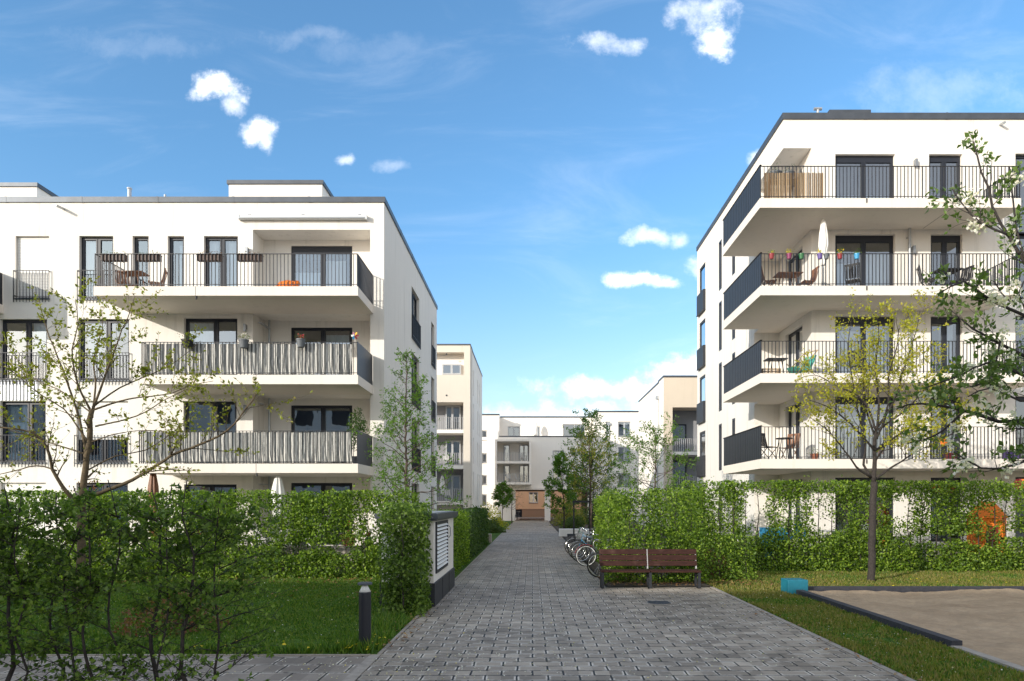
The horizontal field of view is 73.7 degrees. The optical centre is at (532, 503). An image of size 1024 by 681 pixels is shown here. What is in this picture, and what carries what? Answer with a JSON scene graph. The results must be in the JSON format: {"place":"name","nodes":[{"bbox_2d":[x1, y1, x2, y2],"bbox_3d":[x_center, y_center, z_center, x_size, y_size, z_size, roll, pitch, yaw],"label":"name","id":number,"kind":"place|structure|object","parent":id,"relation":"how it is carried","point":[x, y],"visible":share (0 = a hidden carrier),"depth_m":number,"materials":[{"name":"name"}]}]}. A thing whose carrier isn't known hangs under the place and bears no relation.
{"place":"outdoors","nodes":[
{"label":"outdoors","id":0,"kind":"place"},
{"bbox_2d":[0,656,367,680],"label":"side path","id":1,"kind":"structure","parent":0,"point":[279,668],"depth_m":8.20,"materials":[{"name":"grey stone"}]},
{"bbox_2d":[0,566,466,653],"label":"lawn","id":2,"kind":"structure","parent":0,"point":[297,640],"depth_m":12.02,"materials":[{"name":"plant"}]},
{"bbox_2d":[0,467,290,680],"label":"hedge","id":3,"kind":"object","parent":2,"relation":"on","point":[49,586],"visible":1,"depth_m":5.65,"materials":[{"name":"green plant"}]},
{"bbox_2d":[0,276,312,613],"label":"tree","id":4,"kind":"object","parent":2,"relation":"on","point":[88,441],"visible":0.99,"depth_m":11.81,"materials":[{"name":"green plant"}]},
{"bbox_2d":[111,590,235,638],"bbox_3d":[-5.563,1.685,10.643,1.699,0.660,1.563,0,0,-36],"label":"shrub","id":5,"kind":"object","parent":2,"relation":"on","point":[126,621],"visible":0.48,"depth_m":10.41,"materials":[{"name":"green plant"}]},
{"bbox_2d":[0,483,419,578],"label":"hedge","id":6,"kind":"object","parent":2,"relation":"on","point":[363,563],"visible":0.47,"depth_m":18.04,"materials":[{"name":"green plant"}]},
{"bbox_2d":[217,546,380,568],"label":"garden wall","id":7,"kind":"structure","parent":2,"relation":"on","point":[341,549],"depth_m":20.50,"materials":[{"name":"concrete"}]},
{"bbox_2d":[261,501,336,570],"bbox_3d":[-7.162,0.964,20.549,2.381,2.116,2.238,0,0,36],"label":"shrub","id":8,"kind":"object","parent":2,"relation":"on","point":[298,548],"visible":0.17,"depth_m":20.22,"materials":[{"name":"green plant"}]},
{"bbox_2d":[357,582,371,645],"bbox_3d":[-2.270,1.538,9.250,0.196,0.925,0.196,0,0,0],"label":"bollard light","id":9,"kind":"object","parent":2,"relation":"on","point":[365,612],"visible":0.94,"depth_m":9.18,"materials":[{"name":"grey paint"}]},
{"bbox_2d":[355,507,384,570],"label":"hedge","id":10,"kind":"object","parent":2,"relation":"on","point":[367,545],"visible":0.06,"depth_m":19.88,"materials":[{"name":"green plant"}]},
{"bbox_2d":[375,497,432,616],"bbox_3d":[-2.311,0.961,12.441,0.895,2.160,1.397,0,0,0],"label":"hedge","id":11,"kind":"object","parent":2,"relation":"on","point":[401,593],"visible":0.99,"depth_m":12.15,"materials":[{"name":"green plant"}]},
{"bbox_2d":[350,347,473,516],"bbox_3d":[-3.530,-1.282,20.328,3.476,6.599,3.691,0,0,0],"label":"tree","id":12,"kind":"object","parent":2,"relation":"on","point":[422,441],"visible":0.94,"depth_m":20.06,"materials":[{"name":"green plant"}]},
{"bbox_2d":[375,511,457,606],"bbox_3d":[-2.400,1.117,14.750,1.200,1.865,3.540,0,0,0],"label":"utility cabinet","id":13,"kind":"object","parent":2,"relation":"on","point":[442,579],"visible":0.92,"depth_m":13.88,"materials":[{"name":"white paint"}]},
{"bbox_2d":[61,576,921,680],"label":"dry leaves","id":14,"kind":"object","parent":2,"relation":"on","point":[750,583],"visible":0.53,"depth_m":16.41,"materials":[{"name":"brown plant"}]},
{"bbox_2d":[336,521,512,581],"bbox_3d":[-3.570,1.984,46.300,3.060,0.026,59.400,0,0,0],"label":"planting bed","id":15,"kind":"object","parent":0,"point":[495,535],"visible":0.09,"depth_m":38.16,"materials":[{"name":"soil"}]},
{"bbox_2d":[431,505,470,573],"bbox_3d":[-2.512,1.029,20.156,0.960,2.025,6.931,0,0,0],"label":"hedge","id":16,"kind":"object","parent":15,"relation":"on","point":[461,547],"visible":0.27,"depth_m":20.73,"materials":[{"name":"green plant"}]},
{"bbox_2d":[448,504,489,559],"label":"hedge","id":17,"kind":"object","parent":15,"relation":"on","point":[478,530],"visible":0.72,"depth_m":27.07,"materials":[{"name":"green plant"}]},
{"bbox_2d":[480,501,510,528],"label":"shrub","id":18,"kind":"object","parent":15,"relation":"on","point":[492,512],"visible":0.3,"depth_m":51.79,"materials":[{"name":"white plant"}]},
{"bbox_2d":[486,517,506,532],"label":"shrub","id":19,"kind":"object","parent":15,"relation":"on","point":[494,526],"visible":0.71,"depth_m":45.68,"materials":[{"name":"green plant"}]},
{"bbox_2d":[491,480,515,522],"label":"tree","id":20,"kind":"object","parent":15,"relation":"on","point":[502,489],"visible":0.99,"depth_m":61.77,"materials":[{"name":"green plant"}]},
{"bbox_2d":[437,344,482,509],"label":"apartment building","id":21,"kind":"structure","parent":0,"point":[459,393],"depth_m":55.70,"materials":[{"name":"grey paint"}]},
{"bbox_2d":[0,0,1023,415],"label":"sky","id":22,"kind":"structure","parent":0,"point":[553,173],"materials":[{"name":"blue"}]},
{"bbox_2d":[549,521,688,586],"bbox_3d":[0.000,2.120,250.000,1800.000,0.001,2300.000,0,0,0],"label":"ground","id":23,"kind":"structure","parent":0,"point":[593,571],"depth_m":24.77,"materials":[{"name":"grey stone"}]},
{"bbox_2d":[15,550,182,565],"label":"terrace","id":24,"kind":"structure","parent":23,"relation":"on","point":[111,553],"depth_m":21.70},
{"bbox_2d":[147,474,158,512],"bbox_3d":[-12.500,0.265,22.500,0.500,2.750,0.500,0,0,0],"label":"closed parasol","id":25,"kind":"object","parent":24,"relation":"on","point":[153,484],"visible":0.3,"depth_m":22.41,"materials":[{"name":"beige fabric"}]},
{"bbox_2d":[271,475,285,539],"bbox_3d":[-8.350,0.365,22.400,0.498,2.550,0.498,0,0,-24],"label":"closed parasol","id":26,"kind":"object","parent":24,"relation":"on","point":[278,487],"visible":0.41,"depth_m":22.27,"materials":[{"name":"white fabric"}]},
{"bbox_2d":[5,654,369,655],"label":"kerb","id":27,"kind":"structure","parent":23,"relation":"on","point":[224,654],"depth_m":8.91,"materials":[{"name":"concrete"}]},
{"bbox_2d":[0,180,437,548],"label":"apartment building","id":28,"kind":"structure","parent":23,"relation":"on","point":[350,265],"depth_m":24.10,"materials":[{"name":"white paint"}]},
{"bbox_2d":[0,402,45,463],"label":"window","id":29,"kind":"structure","parent":28,"relation":"in","point":[13,408],"depth_m":24.39,"materials":[{"name":"black"}]},
{"bbox_2d":[0,320,46,380],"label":"window","id":30,"kind":"structure","parent":28,"relation":"in","point":[32,328],"depth_m":24.41,"materials":[{"name":"black"}]},
{"bbox_2d":[2,483,45,545],"bbox_3d":[-17.990,0.407,24.170,1.660,2.255,0.240,0,0,0],"label":"window","id":31,"kind":"structure","parent":28,"relation":"in","point":[15,486],"depth_m":24.20,"materials":[{"name":"white"}]},
{"bbox_2d":[14,237,49,299],"bbox_3d":[-17.655,-8.306,24.139,1.230,2.243,0.178,0,0,0],"label":"window","id":32,"kind":"structure","parent":28,"relation":"in","point":[33,252],"depth_m":24.20,"materials":[{"name":"white"}]},
{"bbox_2d":[78,237,112,299],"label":"window","id":33,"kind":"structure","parent":28,"relation":"in","point":[90,245],"depth_m":24.38,"materials":[{"name":"black"}]},
{"bbox_2d":[75,402,128,463],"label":"window","id":34,"kind":"structure","parent":28,"relation":"in","point":[101,414],"depth_m":24.20,"materials":[{"name":"white"}]},
{"bbox_2d":[78,320,128,380],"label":"window","id":35,"kind":"structure","parent":28,"relation":"in","point":[111,325],"depth_m":24.40,"materials":[{"name":"black"}]},
{"bbox_2d":[79,483,127,546],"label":"window","id":36,"kind":"structure","parent":28,"relation":"in","point":[125,488],"depth_m":25.16,"materials":[{"name":"black glass"}]},
{"bbox_2d":[100,250,126,262],"bbox_3d":[-13.550,-8.027,22.143,0.810,0.403,0.260,0,0,0],"label":"planter box","id":37,"kind":"object","parent":28,"relation":"attached to","point":[111,257],"visible":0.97,"depth_m":22.03,"materials":[{"name":"brown wood"}]},
{"bbox_2d":[135,237,148,285],"bbox_3d":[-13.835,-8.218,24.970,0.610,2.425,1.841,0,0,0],"label":"window","id":38,"kind":"structure","parent":28,"relation":"in","point":[141,243],"depth_m":24.59,"materials":[{"name":"black glass"}]},
{"bbox_2d":[134,249,161,261],"bbox_3d":[-12.450,-8.025,22.140,0.810,0.400,0.266,0,0,0],"label":"planter box","id":39,"kind":"object","parent":28,"relation":"attached to","point":[144,257],"visible":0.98,"depth_m":22.03,"materials":[{"name":"brown wood"}]},
{"bbox_2d":[170,237,183,285],"bbox_3d":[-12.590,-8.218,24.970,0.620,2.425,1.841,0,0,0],"label":"window","id":40,"kind":"structure","parent":28,"relation":"in","point":[176,243],"depth_m":24.38,"materials":[{"name":"black glass"}]},
{"bbox_2d":[196,245,223,261],"bbox_3d":[-10.450,-8.084,22.123,0.810,0.517,0.301,0,0,0],"label":"planter box","id":41,"kind":"object","parent":28,"relation":"attached to","point":[207,257],"visible":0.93,"depth_m":22.03,"materials":[{"name":"brown wood"}]},
{"bbox_2d":[185,402,235,463],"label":"window","id":42,"kind":"structure","parent":28,"relation":"in","point":[203,421],"depth_m":25.33,"materials":[{"name":"black"}]},
{"bbox_2d":[186,484,235,544],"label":"window","id":43,"kind":"structure","parent":28,"relation":"in","point":[208,487],"depth_m":24.36,"materials":[{"name":"black glass"}]},
{"bbox_2d":[186,319,236,374],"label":"window","id":44,"kind":"structure","parent":28,"relation":"in","point":[217,330],"depth_m":24.40,"materials":[{"name":"black"}]},
{"bbox_2d":[206,237,237,285],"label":"window","id":45,"kind":"structure","parent":28,"relation":"in","point":[215,244],"depth_m":24.38,"materials":[{"name":"black"}]},
{"bbox_2d":[236,251,263,261],"bbox_3d":[-9.150,-8.029,22.113,0.810,0.407,0.320,0,0,0],"label":"planter box","id":46,"kind":"object","parent":28,"relation":"attached to","point":[247,257],"visible":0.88,"depth_m":22.03,"materials":[{"name":"brown"}]},
{"bbox_2d":[291,483,351,544],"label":"window","id":47,"kind":"structure","parent":28,"relation":"in","point":[299,487],"depth_m":26.73,"materials":[{"name":"black glass"}]},
{"bbox_2d":[291,405,351,463],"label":"window","id":48,"kind":"structure","parent":28,"relation":"in","point":[312,418],"depth_m":26.68,"materials":[{"name":"black"}]},
{"bbox_2d":[291,328,351,374],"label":"window","id":49,"kind":"structure","parent":28,"relation":"in","point":[310,334],"depth_m":25.28,"materials":[{"name":"black glass"}]},
{"bbox_2d":[291,246,351,285],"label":"window","id":50,"kind":"structure","parent":28,"relation":"in","point":[294,249],"depth_m":25.27,"materials":[{"name":"black"}]},
{"bbox_2d":[346,407,368,463],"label":"potted plant","id":51,"kind":"object","parent":28,"relation":"on","point":[356,424],"visible":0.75,"depth_m":23.19,"materials":[{"name":"green plant"}]},
{"bbox_2d":[342,654,380,680],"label":"kerb","id":52,"kind":"structure","parent":23,"relation":"on","point":[357,672],"depth_m":8.21,"materials":[{"name":"concrete"}]},
{"bbox_2d":[377,521,513,654],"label":"kerb","id":53,"kind":"structure","parent":23,"relation":"on","point":[398,635],"depth_m":10.93,"materials":[{"name":"concrete"}]},
{"bbox_2d":[516,491,580,516],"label":"apartment building","id":54,"kind":"structure","parent":23,"relation":"on","point":[533,503],"depth_m":98.00,"materials":[{"name":"paint"}]},
{"bbox_2d":[482,411,638,520],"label":"apartment building","id":55,"kind":"structure","parent":23,"relation":"on","point":[507,441],"depth_m":78.00,"materials":[{"name":"grey paint"}]},
{"bbox_2d":[563,424,584,435],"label":"window","id":56,"kind":"structure","parent":55,"relation":"in","point":[565,432],"depth_m":81.18,"materials":[{"name":"grey glass"}]},
{"bbox_2d":[618,422,629,436],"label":"window","id":57,"kind":"structure","parent":55,"relation":"in","point":[621,432],"depth_m":78.30,"materials":[{"name":"grey glass"}]},
{"bbox_2d":[710,587,915,680],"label":"kerb","id":58,"kind":"structure","parent":23,"relation":"on","point":[889,670],"depth_m":9.74,"materials":[{"name":"concrete"}]},
{"bbox_2d":[796,586,1023,671],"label":"sandpit edging","id":59,"kind":"object","parent":23,"relation":"on","point":[952,642],"visible":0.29,"depth_m":12.44,"materials":[{"name":"concrete"}]},
{"bbox_2d":[808,588,1023,665],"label":"sand","id":60,"kind":"structure","parent":59,"relation":"in","point":[989,621],"depth_m":12.23,"materials":[{"name":"beige sand"}]},
{"bbox_2d":[356,520,905,680],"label":"paved path","id":61,"kind":"structure","parent":0,"point":[548,582],"depth_m":10.25,"materials":[{"name":"grey stone"}]},
{"bbox_2d":[570,532,597,561],"bbox_3d":[2.149,1.472,23.126,1.757,1.062,0.620,0,-3,-2],"label":"bicycle","id":62,"kind":"object","parent":61,"relation":"on","point":[578,537],"visible":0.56,"depth_m":23.09,"materials":[{"name":"silver metal"}]},
{"bbox_2d":[575,534,601,565],"bbox_3d":[2.202,1.472,21.506,1.691,1.061,0.593,0,0,19],"label":"bicycle","id":63,"kind":"object","parent":61,"relation":"on","point":[593,548],"visible":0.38,"depth_m":21.53,"materials":[{"name":"silver metal"}]},
{"bbox_2d":[599,549,700,588],"bbox_3d":[2.765,1.558,16.181,2.330,0.904,0.602,0,0,0],"label":"park bench","id":64,"kind":"object","parent":61,"relation":"on","point":[647,563],"visible":0.94,"depth_m":16.32,"materials":[{"name":"brown wood"}]},
{"bbox_2d":[549,521,741,586],"bbox_3d":[5.850,1.985,46.100,8.100,0.029,59.800,0,0,0],"label":"planting bed","id":65,"kind":"object","parent":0,"point":[597,572],"visible":0.04,"depth_m":18.22,"materials":[{"name":"soil"}]},
{"bbox_2d":[542,450,584,528],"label":"tree","id":66,"kind":"object","parent":65,"relation":"on","point":[566,469],"visible":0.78,"depth_m":41.77,"materials":[{"name":"green plant"}]},
{"bbox_2d":[549,504,586,525],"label":"shrub","id":67,"kind":"object","parent":65,"relation":"on","point":[559,517],"visible":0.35,"depth_m":59.58,"materials":[{"name":"green plant"}]},
{"bbox_2d":[559,514,584,528],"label":"shrub","id":68,"kind":"object","parent":65,"relation":"on","point":[569,522],"visible":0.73,"depth_m":49.65,"materials":[{"name":"green plant"}]},
{"bbox_2d":[544,408,632,539],"bbox_3d":[3.000,-1.567,36.506,4.792,7.180,4.496,0,0,17],"label":"tree","id":69,"kind":"object","parent":65,"relation":"on","point":[585,421],"visible":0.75,"depth_m":36.46,"materials":[{"name":"green plant"}]},
{"bbox_2d":[561,426,619,546],"bbox_3d":[2.699,-0.752,30.913,2.864,5.513,2.807,0,0,0],"label":"tree","id":70,"kind":"object","parent":65,"relation":"on","point":[585,453],"visible":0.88,"depth_m":30.98,"materials":[{"name":"green plant"}]},
{"bbox_2d":[569,452,622,524],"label":"tree","id":71,"kind":"object","parent":65,"relation":"on","point":[594,494],"visible":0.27,"depth_m":43.87,"materials":[{"name":"green plant"}]},
{"bbox_2d":[592,490,634,576],"bbox_3d":[2.489,0.787,21.415,0.962,2.512,6.523,0,0,0],"label":"hedge","id":72,"kind":"object","parent":65,"relation":"on","point":[598,522],"visible":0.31,"depth_m":21.60,"materials":[{"name":"green plant"}]},
{"bbox_2d":[607,413,699,536],"bbox_3d":[4.929,-0.757,27.338,3.764,5.528,3.635,0,0,0],"label":"tree","id":73,"kind":"object","parent":65,"relation":"on","point":[655,442],"visible":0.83,"depth_m":27.01,"materials":[{"name":"green plant"}]},
{"bbox_2d":[599,481,708,582],"bbox_3d":[2.992,0.743,17.295,3.007,2.603,1.065,0,0,0],"label":"hedge","id":74,"kind":"object","parent":65,"relation":"on","point":[648,538],"visible":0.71,"depth_m":17.15,"materials":[{"name":"green plant"}]},
{"bbox_2d":[646,487,741,554],"bbox_3d":[5.892,0.729,25.005,3.502,2.640,1.111,0,0,0],"label":"hedge","id":75,"kind":"object","parent":65,"relation":"on","point":[723,529],"visible":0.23,"depth_m":24.88,"materials":[{"name":"green plant"}]},
{"bbox_2d":[638,375,696,528],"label":"apartment building","id":76,"kind":"structure","parent":0,"point":[672,396],"depth_m":54.22,"materials":[{"name":"grey paint"}]},
{"bbox_2d":[681,567,1019,591],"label":"lawn","id":77,"kind":"structure","parent":0,"point":[839,580],"depth_m":17.17,"materials":[{"name":"plant"}]},
{"bbox_2d":[661,528,758,580],"bbox_3d":[4.541,1.324,17.548,2.494,1.430,0.895,0,0,0],"label":"hedge","id":78,"kind":"object","parent":77,"relation":"on","point":[722,551],"visible":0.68,"depth_m":17.43,"materials":[{"name":"green plant"}]},
{"bbox_2d":[677,474,1023,571],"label":"hedge","id":79,"kind":"object","parent":77,"relation":"on","point":[949,558],"visible":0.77,"depth_m":19.79,"materials":[{"name":"green plant"}]},
{"bbox_2d":[700,547,1022,565],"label":"garden wall","id":80,"kind":"structure","parent":77,"relation":"on","point":[878,556],"depth_m":21.25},
{"bbox_2d":[702,569,1023,680],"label":"grass","id":81,"kind":"structure","parent":77,"relation":"on","point":[761,592],"depth_m":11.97,"materials":[{"name":"green plant"}]},
{"bbox_2d":[784,287,984,580],"bbox_3d":[9.042,-1.765,17.125,5.954,7.630,3.491,0,0,0],"label":"tree","id":82,"kind":"object","parent":77,"relation":"on","point":[864,380],"visible":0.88,"depth_m":17.18,"materials":[{"name":"green plant"}]},
{"bbox_2d":[967,501,1007,555],"bbox_3d":[13.875,0.800,20.875,0.950,1.700,0.650,0,0,0],"label":"play tent","id":83,"kind":"object","parent":77,"relation":"on","point":[988,520],"visible":0.29,"depth_m":20.60,"materials":[{"name":"orange fabric"}]},
{"bbox_2d":[696,107,1023,545],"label":"apartment building","id":84,"kind":"structure","parent":0,"point":[863,180],"depth_m":24.10,"materials":[{"name":"white paint"}]},
{"bbox_2d":[780,433,799,458],"bbox_3d":[8.794,-1.909,23.335,0.574,0.956,0.498,0,0,-38],"label":"garden chair","id":85,"kind":"object","parent":84,"relation":"on","point":[795,440],"visible":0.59,"depth_m":23.40,"materials":[{"name":"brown wood"}]},
{"bbox_2d":[789,479,850,537],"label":"window","id":86,"kind":"structure","parent":84,"relation":"in","point":[838,507],"depth_m":24.92,"materials":[{"name":"black"}]},
{"bbox_2d":[789,402,850,458],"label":"window","id":87,"kind":"structure","parent":84,"relation":"in","point":[794,416],"depth_m":25.68,"materials":[{"name":"black glass"}]},
{"bbox_2d":[789,324,850,372],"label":"window","id":88,"kind":"structure","parent":84,"relation":"in","point":[796,335],"depth_m":25.68,"materials":[{"name":"black glass"}]},
{"bbox_2d":[790,246,850,285],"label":"window","id":89,"kind":"structure","parent":84,"relation":"in","point":[846,248],"depth_m":25.59,"materials":[{"name":"black"}]},
{"bbox_2d":[818,219,828,285],"bbox_3d":[9.780,-8.325,22.950,0.500,2.450,0.500,0,0,0],"label":"closed parasol","id":90,"kind":"object","parent":84,"relation":"on","point":[823,243],"visible":0.64,"depth_m":22.86,"materials":[{"name":"white fabric"}]},
{"bbox_2d":[837,167,849,195],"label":"window","id":91,"kind":"structure","parent":84,"relation":"in","point":[841,168],"depth_m":24.92,"materials":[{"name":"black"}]},
{"bbox_2d":[844,262,860,285],"bbox_3d":[10.871,-7.569,23.151,0.498,0.956,0.574,0,0,31],"label":"garden chair","id":92,"kind":"object","parent":84,"relation":"on","point":[852,280],"visible":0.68,"depth_m":23.02,"materials":[{"name":"black plastic"}]},
{"bbox_2d":[835,478,892,541],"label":"window","id":93,"kind":"structure","parent":84,"relation":"in","point":[852,479],"depth_m":24.23,"materials":[{"name":"black glass"}]},
{"bbox_2d":[835,397,892,458],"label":"window","id":94,"kind":"structure","parent":84,"relation":"in","point":[880,439],"depth_m":24.38,"materials":[{"name":"black glass"}]},
{"bbox_2d":[835,317,892,372],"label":"window","id":95,"kind":"structure","parent":84,"relation":"in","point":[858,324],"depth_m":24.38,"materials":[{"name":"black"}]},
{"bbox_2d":[835,236,892,285],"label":"window","id":96,"kind":"structure","parent":84,"relation":"in","point":[867,244],"depth_m":24.38,"materials":[{"name":"black glass"}]},
{"bbox_2d":[835,156,892,197],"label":"window","id":97,"kind":"structure","parent":84,"relation":"in","point":[839,160],"depth_m":24.77,"materials":[{"name":"black glass"}]},
{"bbox_2d":[929,156,959,197],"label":"window","id":98,"kind":"structure","parent":84,"relation":"in","point":[933,160],"depth_m":24.49,"materials":[{"name":"black glass"}]},
{"bbox_2d":[931,478,959,541],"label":"window","id":99,"kind":"structure","parent":84,"relation":"in","point":[933,539],"depth_m":24.23,"materials":[{"name":"black glass"}]},
{"bbox_2d":[931,397,959,458],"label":"window","id":100,"kind":"structure","parent":84,"relation":"in","point":[938,421],"depth_m":24.61,"materials":[{"name":"black glass"}]},
{"bbox_2d":[931,317,959,372],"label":"window","id":101,"kind":"structure","parent":84,"relation":"in","point":[951,332],"depth_m":24.36,"materials":[{"name":"black"}]},
{"bbox_2d":[931,236,959,285],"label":"window","id":102,"kind":"structure","parent":84,"relation":"in","point":[939,244],"depth_m":24.44,"materials":[{"name":"black glass"}]},
{"bbox_2d":[1015,397,1023,458],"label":"window","id":103,"kind":"structure","parent":84,"relation":"in","point":[1019,405],"depth_m":25.69,"materials":[{"name":"black glass"}]},
{"bbox_2d":[1015,317,1023,370],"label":"window","id":104,"kind":"structure","parent":84,"relation":"in","point":[1020,321],"depth_m":25.63,"materials":[{"name":"black"}]},
{"bbox_2d":[1015,155,1023,233],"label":"window","id":105,"kind":"structure","parent":84,"relation":"in","point":[1017,157],"depth_m":25.58,"materials":[{"name":"black glass"}]},
{"bbox_2d":[728,593,1022,680],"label":"lawn strip","id":106,"kind":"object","parent":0,"point":[892,639],"visible":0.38,"depth_m":9.69,"materials":[{"name":"plant"}]},
{"bbox_2d":[781,578,807,593],"bbox_3d":[5.780,1.848,15.070,0.452,0.346,0.432,0,0,0],"label":"seat block","id":107,"kind":"object","parent":106,"relation":"on","point":[791,585],"depth_m":14.86,"materials":[{"name":"teal paint"}]},
{"bbox_2d":[880,129,1023,487],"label":"apple tree","id":108,"kind":"object","parent":106,"relation":"on","point":[992,378],"visible":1,"depth_m":6.23,"materials":[{"name":"green plant"}]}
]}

